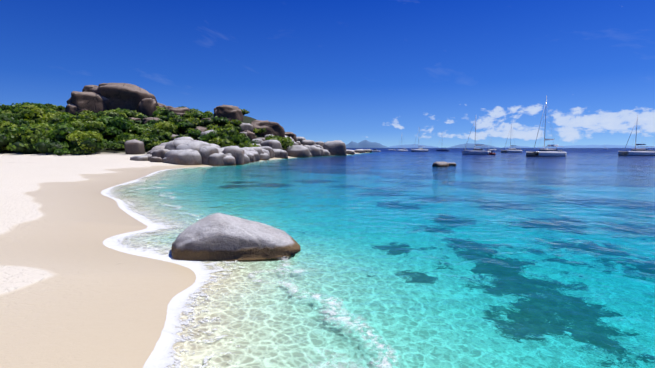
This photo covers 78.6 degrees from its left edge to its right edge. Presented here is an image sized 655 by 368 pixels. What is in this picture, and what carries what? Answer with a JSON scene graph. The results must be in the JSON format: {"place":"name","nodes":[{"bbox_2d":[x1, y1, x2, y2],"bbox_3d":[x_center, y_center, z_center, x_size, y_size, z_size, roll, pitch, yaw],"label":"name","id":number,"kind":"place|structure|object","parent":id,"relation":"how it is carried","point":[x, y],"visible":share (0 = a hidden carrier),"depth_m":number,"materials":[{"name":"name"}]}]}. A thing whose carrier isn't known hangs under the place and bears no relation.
{"place":"outdoors","nodes":[
{"label":"outdoors","id":0,"kind":"place"},
{"bbox_2d":[0,109,366,367],"bbox_3d":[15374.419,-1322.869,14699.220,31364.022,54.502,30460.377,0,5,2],"label":"ground","id":1,"kind":"structure","parent":0,"point":[75,292],"depth_m":9.97,"materials":[{"name":"beige sand"}]},
{"bbox_2d":[9,120,220,155],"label":"tree trunks","id":2,"kind":"object","parent":1,"relation":"on","point":[106,148],"depth_m":108.26,"materials":[{"name":"brown plant"}]},
{"bbox_2d":[0,102,324,155],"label":"tree foliage","id":3,"kind":"object","parent":1,"relation":"on","point":[28,128],"visible":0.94,"depth_m":122.01,"materials":[{"name":"green plant"}]},
{"bbox_2d":[65,83,455,260],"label":"boulders","id":4,"kind":"object","parent":1,"relation":"on","point":[216,236],"visible":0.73,"depth_m":76.40,"materials":[{"name":"grey stone"}]},
{"bbox_2d":[0,0,654,147],"label":"sky","id":5,"kind":"structure","parent":0,"point":[384,72],"materials":[{"name":"blue"}]},
{"bbox_2d":[101,148,654,367],"bbox_3d":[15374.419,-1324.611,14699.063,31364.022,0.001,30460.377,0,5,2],"label":"water","id":6,"kind":"structure","parent":0,"point":[410,259],"depth_m":11.60,"materials":[{"name":"teal liquid"}]},
{"bbox_2d":[411,130,427,151],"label":"catamaran","id":7,"kind":"object","parent":6,"relation":"on","point":[419,150],"visible":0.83,"depth_m":344.66,"materials":[{"name":"white plastic"}]},
{"bbox_2d":[462,118,491,154],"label":"catamaran","id":8,"kind":"object","parent":6,"relation":"on","point":[478,151],"visible":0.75,"depth_m":203.49,"materials":[{"name":"white plastic"}]},
{"bbox_2d":[501,124,521,152],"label":"catamaran","id":9,"kind":"object","parent":6,"relation":"on","point":[512,150],"visible":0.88,"depth_m":283.59,"materials":[{"name":"white plastic"}]},
{"bbox_2d":[526,95,566,155],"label":"catamaran","id":10,"kind":"object","parent":6,"relation":"in","point":[548,152],"visible":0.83,"depth_m":158.49,"materials":[{"name":"white plastic"}]},
{"bbox_2d":[618,115,654,155],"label":"catamaran","id":11,"kind":"object","parent":6,"relation":"on","point":[639,152],"visible":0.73,"depth_m":172.63,"materials":[{"name":"white plastic"}]},
{"bbox_2d":[346,140,654,147],"bbox_3d":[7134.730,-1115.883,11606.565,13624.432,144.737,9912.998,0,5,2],"label":"distant hills","id":12,"kind":"structure","parent":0,"point":[363,144],"depth_m":8774.12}
]}

